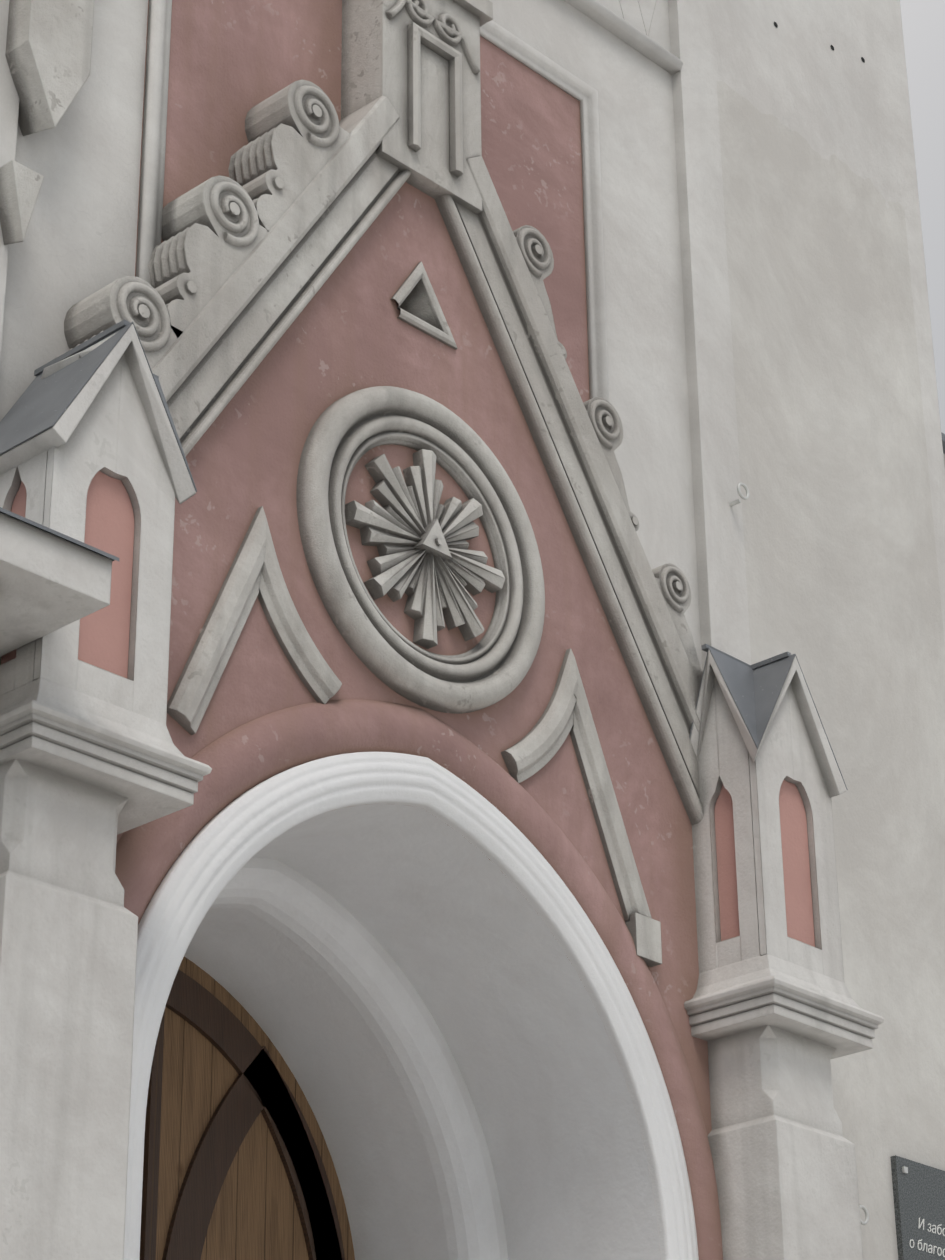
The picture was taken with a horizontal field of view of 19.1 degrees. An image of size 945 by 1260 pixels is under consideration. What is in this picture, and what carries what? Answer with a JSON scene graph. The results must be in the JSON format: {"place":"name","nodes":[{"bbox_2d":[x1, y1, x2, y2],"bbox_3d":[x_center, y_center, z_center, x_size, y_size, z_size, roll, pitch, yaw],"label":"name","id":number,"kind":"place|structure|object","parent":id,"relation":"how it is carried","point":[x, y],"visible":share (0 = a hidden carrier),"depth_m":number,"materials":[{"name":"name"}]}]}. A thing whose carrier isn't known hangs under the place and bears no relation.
{"place":"outdoors","nodes":[
{"label":"outdoors","id":0,"kind":"place"},
{"bbox_2d":[0,507,119,656],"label":"side wing cornice","id":1,"kind":"structure","parent":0,"point":[51,580],"depth_m":7.71,"materials":[{"name":"paint"}]},
{"bbox_2d":[116,182,711,1244],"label":"gable wall","id":2,"kind":"structure","parent":0,"point":[392,302],"depth_m":10.06,"materials":[{"name":"red paint"}]},
{"bbox_2d":[167,506,661,966],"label":"decorative moldings","id":3,"kind":"structure","parent":2,"relation":"attached to","point":[254,573],"depth_m":9.22,"materials":[{"name":"grey stone"}]},
{"bbox_2d":[115,699,722,1259],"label":"outer arch molding","id":4,"kind":"structure","parent":2,"relation":"attached to","point":[241,759],"depth_m":9.49,"materials":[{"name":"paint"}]},
{"bbox_2d":[296,386,544,713],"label":"molding","id":5,"kind":"structure","parent":2,"relation":"attached to","point":[345,435],"depth_m":9.76,"materials":[{"name":"grey stone"}]},
{"bbox_2d":[345,449,504,648],"bbox_3d":[-0.149,-0.296,9.826,0.097,0.750,0.750,-23,-33,38],"label":"sunburst ornament","id":6,"kind":"object","parent":2,"relation":"attached to","point":[427,561],"visible":0.98,"depth_m":9.79,"materials":[{"name":"grey stone"}]},
{"bbox_2d":[151,95,703,824],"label":"gable rake mouldings","id":7,"kind":"object","parent":2,"relation":"attached to","point":[223,345],"visible":0.5,"depth_m":10.54,"materials":[{"name":"grey stone"}]},
{"bbox_2d":[54,0,702,685],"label":"scroll ornaments","id":8,"kind":"object","parent":7,"relation":"on","point":[216,230],"visible":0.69,"depth_m":9.73},
{"bbox_2d":[341,0,492,213],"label":"gable finial post","id":9,"kind":"object","parent":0,"point":[426,82],"visible":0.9,"depth_m":10.60,"materials":[{"name":"grey stone"}]},
{"bbox_2d":[0,320,847,789],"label":"pinnacle roofs","id":10,"kind":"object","parent":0,"point":[40,406],"visible":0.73,"depth_m":8.69,"materials":[{"name":"grey metal"}]},
{"bbox_2d":[0,354,883,1259],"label":"pillars","id":11,"kind":"structure","parent":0,"point":[94,760],"depth_m":8.27,"materials":[{"name":"grey stone"}]},
{"bbox_2d":[0,324,846,797],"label":"trim","id":12,"kind":"structure","parent":11,"relation":"on","point":[60,432],"depth_m":8.55,"materials":[{"name":"grey stone"}]},
{"bbox_2d":[900,0,944,433],"label":"sky","id":13,"kind":"structure","parent":0,"point":[923,21],"materials":[{"name":"white"}]},
{"bbox_2d":[941,432,944,465],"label":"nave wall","id":14,"kind":"structure","parent":0,"point":[943,439],"depth_m":19.21,"materials":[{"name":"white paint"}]},
{"label":"ground","id":15,"kind":"structure","parent":0,"visible":0},
{"bbox_2d":[184,804,659,1259],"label":"archway recess","id":16,"kind":"object","parent":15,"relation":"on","point":[403,986],"visible":0.62,"depth_m":10.06,"materials":[{"name":"white paint"}]},
{"bbox_2d":[140,956,354,1259],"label":"wooden door","id":17,"kind":"structure","parent":16,"relation":"attached to","point":[238,1163],"depth_m":10.16,"materials":[{"name":"brown wood"}]},
{"bbox_2d":[124,752,698,1259],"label":"arch trim","id":18,"kind":"structure","parent":16,"relation":"attached to","point":[226,844],"depth_m":9.30,"materials":[{"name":"white paint"}]},
{"bbox_2d":[0,0,944,1259],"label":"tower wall","id":19,"kind":"structure","parent":15,"relation":"on","point":[768,324],"depth_m":12.00,"materials":[{"name":"white paint"}]},
{"bbox_2d":[0,0,94,244],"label":"corbels","id":20,"kind":"object","parent":19,"relation":"attached to","point":[48,49],"visible":1,"depth_m":9.18,"materials":[{"name":"grey stone"}]},
{"bbox_2d":[135,0,608,401],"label":"pink panel","id":21,"kind":"object","parent":19,"relation":"attached to","point":[216,71],"visible":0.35,"depth_m":10.66,"materials":[{"name":"paint"}]},
{"bbox_2d":[564,0,682,74],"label":"zigzag frieze","id":22,"kind":"object","parent":19,"relation":"attached to","point":[631,36],"visible":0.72,"depth_m":12.22,"materials":[{"name":"white paint"}]},
{"bbox_2d":[729,483,749,506],"bbox_3d":[1.094,-0.561,11.629,0.086,0.082,0.078,-23,-33,38],"label":"wall hook","id":23,"kind":"object","parent":19,"relation":"attached to","point":[735,502],"depth_m":11.61,"materials":[{"name":"grey paint"}]},
{"bbox_2d":[774,22,864,62],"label":"wall holes","id":24,"kind":"object","parent":19,"relation":"attached to","point":[832,47],"visible":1,"depth_m":13.57,"materials":[{"name":"black"}]},
{"bbox_2d":[859,1205,868,1224],"bbox_3d":[1.454,2.237,10.672,0.086,0.082,0.078,-23,-33,38],"label":"wall hook","id":25,"kind":"object","parent":19,"relation":"attached to","point":[864,1208],"depth_m":10.66,"materials":[{"name":"grey paint"}]},
{"bbox_2d":[891,1155,944,1259],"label":"memorial plaque","id":26,"kind":"object","parent":19,"relation":"attached to","point":[918,1190],"visible":1,"depth_m":11.02,"materials":[{"name":"stone"}]},
{"bbox_2d":[909,1239,944,1256],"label":"plaque line","id":27,"kind":"object","parent":26,"relation":"attached to","point":[928,1248],"visible":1,"depth_m":10.98,"materials":[{"name":"white paint"}]},
{"bbox_2d":[918,1218,944,1235],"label":"plaque line","id":28,"kind":"object","parent":26,"relation":"attached to","point":[919,1225],"visible":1,"depth_m":11.05,"materials":[{"name":"white paint"}]}
]}

